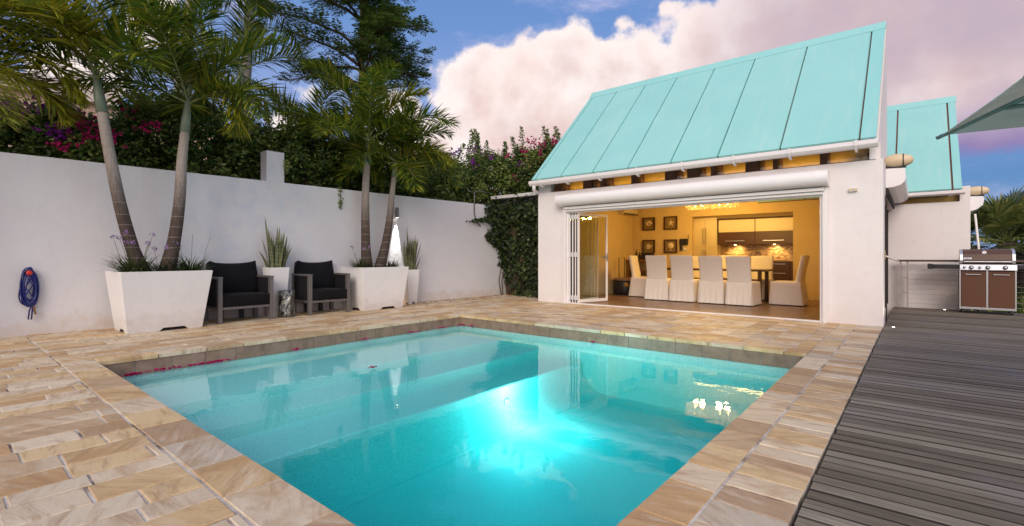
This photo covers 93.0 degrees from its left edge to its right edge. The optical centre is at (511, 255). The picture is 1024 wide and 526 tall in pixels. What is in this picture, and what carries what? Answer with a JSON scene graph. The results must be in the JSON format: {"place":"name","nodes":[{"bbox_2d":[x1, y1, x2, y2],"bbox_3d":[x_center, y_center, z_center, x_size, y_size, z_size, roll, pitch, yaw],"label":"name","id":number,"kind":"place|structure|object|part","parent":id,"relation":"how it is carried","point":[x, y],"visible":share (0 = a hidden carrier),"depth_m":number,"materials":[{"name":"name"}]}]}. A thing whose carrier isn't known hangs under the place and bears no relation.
{"place":"outdoors","nodes":[
{"label":"outdoors","id":0,"kind":"place"},
{"bbox_2d":[0,71,220,163],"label":"neighbour house","id":1,"kind":"structure","parent":0,"point":[91,109],"depth_m":16.60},
{"bbox_2d":[0,294,882,525],"bbox_3d":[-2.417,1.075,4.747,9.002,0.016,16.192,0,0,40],"label":"stone paving","id":2,"kind":"structure","parent":0,"point":[30,412],"depth_m":3.15,"materials":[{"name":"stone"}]},
{"bbox_2d":[105,270,212,333],"bbox_3d":[-5.165,0.645,7.127,0.899,0.850,1.099,0,0,40],"label":"planter","id":3,"kind":"object","parent":2,"relation":"on","point":[146,302],"visible":0.93,"depth_m":6.83,"materials":[{"name":"paint"}]},
{"bbox_2d":[0,0,223,271],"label":"palm tree","id":4,"kind":"object","parent":3,"relation":"in","point":[113,36],"visible":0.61,"depth_m":6.48,"materials":[{"name":"green plant"}]},
{"bbox_2d":[99,230,180,271],"bbox_3d":[-5.241,-0.043,6.763,0.965,0.626,0.991,0,0,40],"label":"strappy plant","id":5,"kind":"object","parent":3,"relation":"in","point":[128,266],"visible":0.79,"depth_m":6.68,"materials":[{"name":"green plant"}]},
{"bbox_2d":[146,244,186,270],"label":"strappy plant","id":6,"kind":"object","parent":3,"relation":"in","point":[160,267],"visible":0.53,"depth_m":6.96,"materials":[{"name":"green plant"}]},
{"bbox_2d":[53,0,290,270],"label":"palm tree","id":7,"kind":"object","parent":3,"relation":"in","point":[225,90],"visible":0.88,"depth_m":7.20,"materials":[{"name":"green plant"}]},
{"bbox_2d":[161,234,223,270],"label":"strappy plant","id":8,"kind":"object","parent":3,"relation":"in","point":[189,267],"visible":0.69,"depth_m":7.22,"materials":[{"name":"green plant"}]},
{"bbox_2d":[203,260,273,324],"bbox_3d":[-4.547,0.578,8.072,0.760,0.987,0.846,0,0,40],"label":"armchair","id":9,"kind":"object","parent":2,"relation":"on","point":[239,286],"visible":0.88,"depth_m":8.05,"materials":[{"name":"black fabric"}]},
{"bbox_2d":[0,150,505,337],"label":"boundary wall","id":10,"kind":"structure","parent":2,"relation":"on","point":[59,227],"depth_m":7.96,"materials":[{"name":"paint"}]},
{"bbox_2d":[18,267,38,319],"bbox_3d":[-6.439,0.502,6.480,0.069,0.710,0.203,0,0,40],"label":"garden hose","id":11,"kind":"object","parent":10,"relation":"hanging from","point":[27,272],"visible":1,"depth_m":6.47,"materials":[{"name":"blue rubber"}]},
{"bbox_2d":[283,159,289,173],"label":"trailing shoot","id":12,"kind":"object","parent":10,"relation":"attached to","point":[286,162],"visible":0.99,"depth_m":8.98,"materials":[{"name":"green plant"}]},
{"bbox_2d":[338,187,343,208],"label":"trailing shoot","id":13,"kind":"object","parent":10,"relation":"attached to","point":[341,201],"visible":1,"depth_m":9.77,"materials":[{"name":"green plant"}]},
{"bbox_2d":[395,207,398,217],"bbox_3d":[-2.545,-0.949,10.750,0.092,0.222,0.067,0,0,40],"label":"wall lamp","id":14,"kind":"object","parent":10,"relation":"attached to","point":[397,212],"visible":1,"depth_m":10.71,"materials":[{"name":"metal"}]},
{"bbox_2d":[474,191,489,225],"bbox_3d":[-0.790,-1.221,12.709,0.026,0.924,0.583,0,0,40],"label":"conduit","id":15,"kind":"object","parent":10,"relation":"attached to","point":[474,203],"visible":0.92,"depth_m":12.49,"materials":[{"name":"grey metal"}]},
{"bbox_2d":[263,267,289,316],"bbox_3d":[-4.190,0.640,8.633,0.330,0.860,0.329,0,0,40],"label":"planter","id":16,"kind":"object","parent":2,"relation":"on","point":[280,275],"visible":0.43,"depth_m":8.53,"materials":[{"name":"paint"}]},
{"bbox_2d":[259,219,291,267],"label":"snake plant","id":17,"kind":"object","parent":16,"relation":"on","point":[278,255],"visible":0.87,"depth_m":8.55,"materials":[{"name":"green plant"}]},
{"bbox_2d":[278,290,294,317],"bbox_3d":[-3.932,0.839,8.482,0.272,0.467,0.272,0,0,40],"label":"stool","id":18,"kind":"object","parent":2,"relation":"on","point":[286,303],"visible":1,"depth_m":8.38,"materials":[{"name":"metal"}]},
{"bbox_2d":[291,260,349,315],"bbox_3d":[-3.611,0.580,9.178,0.760,0.985,0.806,0,0,41],"label":"armchair","id":19,"kind":"object","parent":2,"relation":"on","point":[320,283],"visible":0.95,"depth_m":9.12,"materials":[{"name":"black fabric"}]},
{"bbox_2d":[339,266,408,310],"bbox_3d":[-2.815,0.650,9.947,0.859,0.840,1.079,0,0,40],"label":"planter","id":20,"kind":"object","parent":2,"relation":"on","point":[375,288],"visible":0.94,"depth_m":9.57,"materials":[{"name":"paint"}]},
{"bbox_2d":[348,246,381,267],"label":"strappy plant","id":21,"kind":"object","parent":20,"relation":"in","point":[360,263],"visible":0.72,"depth_m":9.54,"materials":[{"name":"green plant"}]},
{"bbox_2d":[278,54,461,266],"bbox_3d":[-2.847,-1.812,9.884,3.834,4.202,3.464,0,0,40],"label":"palm tree","id":22,"kind":"object","parent":20,"relation":"in","point":[375,92],"visible":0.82,"depth_m":9.45,"materials":[{"name":"green plant"}]},
{"bbox_2d":[380,258,401,266],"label":"strappy plant","id":23,"kind":"object","parent":20,"relation":"in","point":[392,264],"visible":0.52,"depth_m":10.01,"materials":[{"name":"green plant"}]},
{"bbox_2d":[319,94,463,266],"bbox_3d":[-2.477,-1.511,10.381,2.722,3.651,2.968,0,0,40],"label":"palm tree","id":24,"kind":"object","parent":20,"relation":"in","point":[411,127],"visible":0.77,"depth_m":10.09,"materials":[{"name":"green plant"}]},
{"bbox_2d":[403,269,419,303],"bbox_3d":[-2.276,0.690,10.812,0.300,0.760,0.319,0,0,40],"label":"planter","id":25,"kind":"object","parent":2,"relation":"on","point":[411,293],"visible":0.71,"depth_m":10.71,"materials":[{"name":"paint"}]},
{"bbox_2d":[400,232,421,269],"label":"snake plant","id":26,"kind":"object","parent":25,"relation":"in","point":[410,259],"visible":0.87,"depth_m":10.77,"materials":[{"name":"green plant"}]},
{"bbox_2d":[122,326,789,525],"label":"pool basin","id":27,"kind":"object","parent":2,"relation":"in","point":[426,428],"visible":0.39,"depth_m":5.07,"materials":[{"name":"teal liquid"}]},
{"bbox_2d":[103,317,802,376],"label":"waterline tiles","id":28,"kind":"object","parent":27,"relation":"attached to","point":[696,350],"visible":0.53,"depth_m":6.34,"materials":[{"name":"grey tile"}]},
{"bbox_2d":[504,398,510,405],"bbox_3d":[-0.061,1.760,5.804,0.036,0.120,0.120,0,0,40],"label":"pool lamp","id":29,"kind":"object","parent":27,"relation":"attached to","point":[507,401],"visible":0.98,"depth_m":5.79,"materials":[{"name":"glass"}]},
{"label":"pool water","id":30,"kind":"structure","parent":27,"relation":"in","visible":0},
{"bbox_2d":[120,370,149,376],"bbox_3d":[-3.933,1.224,5.029,0.092,0.033,0.329,0,0,40],"label":"floating blossom","id":31,"kind":"object","parent":30,"relation":"on","point":[132,373],"visible":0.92,"depth_m":5.03,"materials":[{"name":"pink plant"}]},
{"bbox_2d":[148,366,179,371],"bbox_3d":[-3.763,1.225,5.262,0.074,0.032,0.295,0,0,40],"label":"floating blossom","id":32,"kind":"object","parent":30,"relation":"on","point":[157,369],"visible":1,"depth_m":5.24,"materials":[{"name":"pink plant"}]},
{"bbox_2d":[167,357,237,369],"bbox_3d":[-3.511,1.225,5.541,0.091,0.032,0.712,0,0,40],"label":"floating blossom","id":33,"kind":"object","parent":30,"relation":"on","point":[209,362],"visible":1,"depth_m":5.51,"materials":[{"name":"pink plant"}]},
{"bbox_2d":[60,313,856,525],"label":"pool coping","id":34,"kind":"object","parent":2,"relation":"on","point":[256,494],"visible":0.91,"depth_m":2.82,"materials":[{"name":"stone"}]},
{"bbox_2d":[483,192,537,295],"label":"back wall","id":35,"kind":"structure","parent":2,"relation":"on","point":[511,196],"depth_m":13.11,"materials":[{"name":"paint"}]},
{"bbox_2d":[466,193,537,297],"bbox_3d":[-0.034,-0.307,12.543,2.535,2.824,1.907,0,0,40],"label":"ivy","id":36,"kind":"object","parent":35,"relation":"attached to","point":[528,227],"visible":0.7,"depth_m":12.84,"materials":[{"name":"green plant"}]},
{"bbox_2d":[404,295,724,327],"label":"dried petals","id":37,"kind":"object","parent":2,"relation":"on","point":[472,301],"visible":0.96,"depth_m":11.44,"materials":[{"name":"plant"}]},
{"bbox_2d":[528,21,907,327],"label":"pool house","id":38,"kind":"structure","parent":2,"relation":"on","point":[798,120],"depth_m":9.48,"materials":[{"name":"white paint"}]},
{"bbox_2d":[569,213,591,301],"bbox_3d":[1.590,0.050,11.267,0.060,2.000,0.916,0,0,41],"label":"door leaf","id":39,"kind":"structure","parent":38,"relation":"in","point":[569,213],"depth_m":10.94,"materials":[{"name":"white metal"}]},
{"bbox_2d":[571,213,594,301],"bbox_3d":[1.653,0.050,11.210,0.060,2.000,0.916,0,0,42],"label":"door leaf","id":40,"kind":"structure","parent":38,"relation":"in","point":[572,216],"depth_m":10.89,"materials":[{"name":"white metal"}]},
{"bbox_2d":[574,213,597,302],"bbox_3d":[1.714,0.050,11.162,0.060,2.000,0.916,0,0,43],"label":"door leaf","id":41,"kind":"structure","parent":38,"relation":"in","point":[575,213],"depth_m":11.10,"materials":[{"name":"white metal"}]},
{"bbox_2d":[576,213,608,302],"bbox_3d":[1.831,0.050,11.041,0.936,2.000,0.120,0,0,-34],"label":"door leaf","id":42,"kind":"structure","parent":38,"relation":"in","point":[578,215],"depth_m":10.99,"materials":[{"name":"white metal"}]},
{"bbox_2d":[618,209,637,215],"bbox_3d":[3.393,-1.314,14.204,0.225,0.269,0.870,0,0,40],"label":"air conditioner","id":43,"kind":"object","parent":38,"relation":"attached to","point":[633,212],"visible":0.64,"depth_m":14.06,"materials":[{"name":"white plastic"}]},
{"bbox_2d":[626,259,646,276],"bbox_3d":[3.870,0.591,14.152,0.970,0.950,0.440,0,0,40],"label":"sideboard","id":44,"kind":"object","parent":38,"relation":"on","point":[627,260],"visible":0.2,"depth_m":14.27,"materials":[{"name":"brown wood"}]},
{"bbox_2d":[628,256,646,296],"bbox_3d":[3.451,0.534,12.713,0.705,1.068,0.611,0,0,34],"label":"dining chair","id":45,"kind":"object","parent":38,"relation":"on","point":[637,284],"visible":0.52,"depth_m":12.59,"materials":[{"name":"fabric"}]},
{"bbox_2d":[642,217,654,230],"bbox_3d":[4.021,-0.930,14.309,0.380,0.380,0.060,0,0,40],"label":"picture frame","id":46,"kind":"object","parent":38,"relation":"attached to","point":[648,223],"visible":1,"depth_m":14.31,"materials":[{"name":"brown wood"}]},
{"bbox_2d":[642,240,654,252],"bbox_3d":[4.025,-0.270,14.313,0.380,0.380,0.050,0,0,40],"label":"picture frame","id":47,"kind":"object","parent":38,"relation":"attached to","point":[648,245],"visible":1,"depth_m":14.31,"materials":[{"name":"brown wood"}]},
{"bbox_2d":[644,255,670,300],"bbox_3d":[3.601,0.533,11.817,0.601,1.071,0.704,0,0,37],"label":"dining chair","id":48,"kind":"object","parent":38,"relation":"on","point":[657,284],"visible":0.79,"depth_m":11.57,"materials":[{"name":"fabric"}]},
{"bbox_2d":[664,216,676,229],"bbox_3d":[4.532,-0.930,13.891,0.380,0.380,0.050,0,0,40],"label":"picture frame","id":49,"kind":"object","parent":38,"relation":"attached to","point":[670,222],"visible":1,"depth_m":13.89,"materials":[{"name":"brown wood"}]},
{"bbox_2d":[664,239,676,252],"bbox_3d":[4.530,-0.270,13.889,0.380,0.380,0.055,0,0,40],"label":"picture frame","id":50,"kind":"object","parent":38,"relation":"attached to","point":[670,245],"visible":1,"depth_m":13.88,"materials":[{"name":"brown wood"}]},
{"bbox_2d":[668,255,699,302],"bbox_3d":[4.070,0.531,11.400,0.618,1.073,0.704,0,0,40],"label":"dining chair","id":51,"kind":"object","parent":38,"relation":"on","point":[684,283],"visible":0.85,"depth_m":11.16,"materials":[{"name":"fabric"}]},
{"bbox_2d":[680,235,688,250],"bbox_3d":[4.824,-0.360,13.627,0.247,0.440,0.080,0,0,40],"label":"wall phone","id":52,"kind":"object","parent":38,"relation":"attached to","point":[683,242],"depth_m":13.63,"materials":[{"name":"black plastic"}]},
{"bbox_2d":[692,256,699,278],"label":"dining chair","id":53,"kind":"object","parent":38,"relation":"on","point":[696,274],"visible":0.04,"depth_m":13.04,"materials":[{"name":"fabric"}]},
{"bbox_2d":[694,218,720,255],"bbox_3d":[6.162,-0.054,15.395,0.740,2.240,0.455,0,0,40],"label":"tall cupboard","id":54,"kind":"object","parent":38,"relation":"on","point":[706,236],"visible":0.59,"depth_m":15.21,"materials":[{"name":"wood"}]},
{"bbox_3d":[5.893,-0.714,15.359,0.363,0.900,0.054,0,0,40],"label":"door","id":55,"kind":"part","parent":54,"relation":"part of","materials":[{"name":"wood"}]},
{"bbox_3d":[5.893,0.356,15.359,0.363,1.220,0.054,0,0,40],"label":"door","id":56,"kind":"part","parent":54,"relation":"part of","materials":[{"name":"wood"}]},
{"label":"door","id":57,"kind":"part","parent":54,"relation":"part of","materials":[{"name":"wood"}]},
{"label":"door","id":58,"kind":"part","parent":54,"relation":"part of","materials":[{"name":"wood"}]},
{"bbox_2d":[685,203,738,209],"bbox_3d":[4.778,-1.329,11.639,1.162,0.421,0.346,0,0,40],"label":"chandelier","id":59,"kind":"object","parent":38,"relation":"hanging from","point":[716,206],"visible":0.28,"depth_m":11.59,"materials":[{"name":"glass"}]},
{"bbox_2d":[697,256,726,303],"bbox_3d":[4.564,0.536,10.948,0.603,1.063,0.706,0,0,42],"label":"dining chair","id":60,"kind":"object","parent":38,"relation":"on","point":[711,285],"visible":0.83,"depth_m":10.71,"materials":[{"name":"fabric"}]},
{"bbox_2d":[667,267,773,301],"bbox_3d":[4.867,0.691,11.779,2.500,0.750,0.870,0,0,40],"label":"dining table","id":61,"kind":"object","parent":38,"relation":"on","point":[760,271],"visible":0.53,"depth_m":11.27,"materials":[{"name":"brown wood"}]},
{"bbox_2d":[719,255,738,279],"bbox_3d":[5.432,0.531,12.379,0.602,1.074,0.706,0,0,40],"label":"dining chair","id":62,"kind":"object","parent":38,"relation":"on","point":[724,266],"visible":0.06,"depth_m":12.57,"materials":[{"name":"fabric"}]},
{"bbox_2d":[724,256,761,305],"bbox_3d":[5.000,0.542,10.536,0.603,1.052,0.702,0,0,44],"label":"dining chair","id":63,"kind":"object","parent":38,"relation":"on","point":[742,288],"visible":1,"depth_m":10.31,"materials":[{"name":"fabric"}]},
{"bbox_2d":[717,215,792,244],"bbox_3d":[7.479,-0.724,14.288,2.640,0.812,0.430,0,0,40],"label":"wall cabinet","id":64,"kind":"object","parent":38,"relation":"attached to","point":[774,230],"depth_m":14.29,"materials":[{"name":"brown wood"}]},
{"bbox_2d":[719,219,754,231],"bbox_3d":[6.763,-0.898,14.657,1.018,0.377,0.019,0,0,40],"label":"door","id":65,"kind":"structure","parent":64,"relation":"in","point":[738,225],"depth_m":14.63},
{"bbox_2d":[719,232,754,244],"bbox_3d":[6.753,-0.519,14.645,1.018,0.373,0.049,0,0,40],"label":"door","id":66,"kind":"structure","parent":64,"relation":"in","point":[725,238],"depth_m":14.64,"materials":[{"name":"wood"}]},
{"bbox_2d":[755,217,792,230],"bbox_3d":[7.562,-0.898,13.991,1.018,0.377,0.019,0,0,40],"label":"door","id":67,"kind":"structure","parent":64,"relation":"in","point":[783,223],"depth_m":13.99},
{"bbox_2d":[755,230,792,243],"bbox_3d":[7.552,-0.519,13.979,1.018,0.373,0.049,0,0,40],"label":"door","id":68,"kind":"structure","parent":64,"relation":"in","point":[761,237],"depth_m":13.99,"materials":[{"name":"wood"}]},
{"bbox_2d":[721,244,792,259],"bbox_3d":[7.615,-0.100,14.452,2.760,0.460,0.035,0,0,40],"label":"backsplash","id":69,"kind":"object","parent":38,"relation":"attached to","point":[781,251],"visible":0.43,"depth_m":14.53,"materials":[{"name":"tile"}]},
{"bbox_2d":[751,256,773,299],"bbox_3d":[6.027,0.539,11.842,0.608,1.059,0.704,0,0,40],"label":"dining chair","id":70,"kind":"object","parent":38,"relation":"on","point":[762,262],"visible":0.32,"depth_m":11.95,"materials":[{"name":"fabric"}]},
{"bbox_2d":[773,260,792,280],"bbox_3d":[7.415,0.558,14.211,2.720,0.856,0.570,0,0,40],"label":"kitchen counter","id":71,"kind":"object","parent":38,"relation":"on","point":[783,270],"visible":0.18,"depth_m":13.69,"materials":[{"name":"wood"}]},
{"bbox_2d":[769,255,809,305],"bbox_3d":[6.016,0.533,10.540,0.701,1.070,0.614,0,0,42],"label":"dining chair","id":72,"kind":"object","parent":38,"relation":"on","point":[788,292],"visible":1,"depth_m":10.31,"materials":[{"name":"fabric"}]},
{"bbox_2d":[849,188,857,191],"bbox_3d":[5.289,-1.020,7.535,0.116,0.056,0.050,0,0,40],"label":"wall light","id":73,"kind":"object","parent":38,"relation":"attached to","point":[851,189],"visible":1,"depth_m":7.53,"materials":[{"name":"paint"}]},
{"bbox_2d":[884,153,913,168],"bbox_3d":[6.192,-1.504,7.792,0.380,0.248,0.218,0,0,40],"label":"floodlight","id":74,"kind":"object","parent":38,"relation":"on","point":[903,160],"visible":0.84,"depth_m":7.73,"materials":[{"name":"beige plastic"}]},
{"bbox_2d":[0,0,1023,248],"label":"sky","id":75,"kind":"structure","parent":0,"point":[501,67],"materials":[{"name":"blue"}]},
{"bbox_2d":[613,258,630,294],"bbox_3d":[3.140,0.564,13.454,0.670,1.003,0.673,0,0,40],"label":"suitcase","id":76,"kind":"object","parent":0,"point":[621,285],"visible":0.74,"depth_m":13.20,"materials":[{"name":"black plastic"}]},
{"bbox_2d":[641,252,653,259],"bbox_3d":[3.919,0.013,14.046,0.340,0.222,0.220,0,0,40],"label":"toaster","id":77,"kind":"object","parent":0,"point":[643,254],"visible":0.65,"depth_m":13.99,"materials":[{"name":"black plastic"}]},
{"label":"garden soil","id":78,"kind":"structure","parent":0,"visible":0},
{"bbox_2d":[0,0,97,132],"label":"palm tree","id":79,"kind":"object","parent":78,"relation":"on","point":[36,85],"visible":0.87,"depth_m":6.21,"materials":[{"name":"green plant"}]},
{"bbox_2d":[0,94,162,167],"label":"bougainvillea bush","id":80,"kind":"object","parent":78,"relation":"on","point":[44,137],"visible":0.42,"depth_m":7.00,"materials":[{"name":"green plant"}]},
{"bbox_2d":[96,64,262,178],"bbox_3d":[-5.998,-2.071,8.934,2.558,2.950,2.800,0,0,40],"label":"bougainvillea bush","id":81,"kind":"object","parent":78,"relation":"on","point":[210,151],"visible":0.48,"depth_m":8.40,"materials":[{"name":"green plant"}]},
{"bbox_2d":[119,0,327,124],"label":"palm tree","id":82,"kind":"object","parent":78,"relation":"on","point":[237,29],"visible":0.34,"depth_m":9.89,"materials":[{"name":"green plant"}]},
{"bbox_2d":[174,0,277,94],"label":"palm tree","id":83,"kind":"object","parent":78,"relation":"on","point":[258,4],"visible":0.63,"depth_m":9.30,"materials":[{"name":"green plant"}]},
{"bbox_2d":[172,0,313,117],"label":"palm tree","id":84,"kind":"object","parent":78,"relation":"on","point":[249,73],"visible":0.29,"depth_m":11.93,"materials":[{"name":"green plant"}]},
{"bbox_2d":[222,100,355,189],"bbox_3d":[-4.638,-1.955,10.318,2.349,2.659,2.886,0,0,40],"label":"bougainvillea bush","id":85,"kind":"object","parent":78,"relation":"on","point":[304,168],"visible":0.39,"depth_m":9.75,"materials":[{"name":"green plant"}]},
{"bbox_2d":[248,76,388,191],"bbox_3d":[-4.419,-1.330,10.726,3.227,4.831,3.179,0,0,40],"label":"palm tree","id":86,"kind":"object","parent":78,"relation":"on","point":[307,122],"visible":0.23,"depth_m":10.09,"materials":[{"name":"green plant"}]},
{"bbox_2d":[254,0,437,122],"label":"tree","id":87,"kind":"object","parent":78,"relation":"on","point":[377,29],"visible":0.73,"depth_m":13.98,"materials":[{"name":"green plant"}]},
{"bbox_2d":[317,113,421,196],"bbox_3d":[-3.491,-1.990,11.647,2.317,2.761,2.724,0,0,40],"label":"bougainvillea bush","id":88,"kind":"object","parent":78,"relation":"on","point":[384,189],"visible":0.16,"depth_m":11.06,"materials":[{"name":"green plant"}]},
{"bbox_2d":[385,134,477,202],"bbox_3d":[-2.182,-1.848,12.934,2.272,2.556,2.796,0,0,40],"label":"bougainvillea bush","id":89,"kind":"object","parent":78,"relation":"on","point":[436,188],"visible":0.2,"depth_m":12.53,"materials":[{"name":"green plant"}]},
{"bbox_2d":[453,129,525,204],"bbox_3d":[-0.732,-2.143,14.359,2.410,3.106,2.934,0,0,40],"label":"bougainvillea bush","id":90,"kind":"object","parent":78,"relation":"on","point":[485,173],"visible":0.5,"depth_m":13.65,"materials":[{"name":"green plant"}]},
{"bbox_2d":[504,125,560,193],"bbox_3d":[0.843,-2.454,14.777,2.453,2.900,2.710,0,0,40],"label":"bougainvillea bush","id":91,"kind":"object","parent":78,"relation":"on","point":[531,166],"visible":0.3,"depth_m":14.07,"materials":[{"name":"green plant"}]},
{"label":"ground","id":92,"kind":"structure","parent":0,"visible":0},
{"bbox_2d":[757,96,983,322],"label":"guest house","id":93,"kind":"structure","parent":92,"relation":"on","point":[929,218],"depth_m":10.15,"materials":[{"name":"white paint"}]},
{"bbox_2d":[970,186,988,195],"bbox_3d":[9.305,-1.276,9.715,0.342,0.223,0.196,0,0,40],"label":"floodlight","id":94,"kind":"object","parent":93,"relation":"attached to","point":[978,190],"visible":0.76,"depth_m":9.65,"materials":[{"name":"beige plastic"}]},
{"bbox_2d":[974,214,981,310],"bbox_3d":[9.156,0.129,9.552,0.116,1.902,0.036,0,0,40],"label":"support pole","id":95,"kind":"object","parent":92,"relation":"on","point":[976,228],"visible":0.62,"depth_m":9.55,"materials":[{"name":"white metal"}]},
{"bbox_2d":[970,296,1023,313],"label":"shrub","id":96,"kind":"object","parent":92,"relation":"on","point":[1020,306],"visible":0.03,"depth_m":10.71,"materials":[{"name":"green plant"}]},
{"bbox_2d":[970,186,1023,250],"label":"fan palm","id":97,"kind":"object","parent":92,"relation":"on","point":[1008,211],"visible":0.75,"depth_m":11.21,"materials":[{"name":"green plant"}]},
{"bbox_2d":[971,222,1023,306],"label":"fan palm","id":98,"kind":"object","parent":92,"relation":"on","point":[1020,256],"visible":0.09,"depth_m":12.85,"materials":[{"name":"green plant"}]},
{"bbox_2d":[974,282,1023,311],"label":"shrub","id":99,"kind":"object","parent":92,"relation":"on","point":[1019,295],"visible":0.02,"depth_m":12.36,"materials":[{"name":"green plant"}]},
{"bbox_2d":[987,193,1023,241],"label":"fan palm","id":100,"kind":"object","parent":92,"relation":"on","point":[1020,229],"visible":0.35,"depth_m":11.38,"materials":[{"name":"green plant"}]},
{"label":"deck base","id":101,"kind":"structure","parent":92,"relation":"on","visible":0},
{"bbox_2d":[794,307,1023,525],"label":"timber deck","id":102,"kind":"structure","parent":101,"relation":"on","point":[930,430],"depth_m":2.95,"materials":[{"name":"grey wood"}]},
{"bbox_2d":[897,260,1023,311],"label":"cable railing","id":103,"kind":"object","parent":102,"relation":"on","point":[901,277],"visible":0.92,"depth_m":9.91,"materials":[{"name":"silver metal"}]},
{"bbox_2d":[927,249,1023,314],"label":"gas grill","id":104,"kind":"object","parent":102,"relation":"on","point":[987,279],"visible":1,"depth_m":8.91,"materials":[{"name":"brown metal"}]},
{"bbox_2d":[961,271,985,306],"bbox_3d":[8.562,0.618,9.018,0.338,0.665,0.058,0,0,40],"label":"door","id":105,"kind":"structure","parent":104,"relation":"in","point":[973,283],"depth_m":9.02,"materials":[{"name":"orange metal"}]},
{"bbox_2d":[988,271,1014,308],"bbox_3d":[8.846,0.618,8.782,0.338,0.665,0.058,0,0,40],"label":"door","id":106,"kind":"structure","parent":104,"relation":"in","point":[1001,284],"depth_m":8.78,"materials":[{"name":"orange metal"}]},
{"bbox_2d":[936,76,1023,139],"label":"garden umbrella","id":107,"kind":"object","parent":102,"relation":"on","point":[1004,109],"visible":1,"depth_m":3.66,"materials":[{"name":"teal fabric"}]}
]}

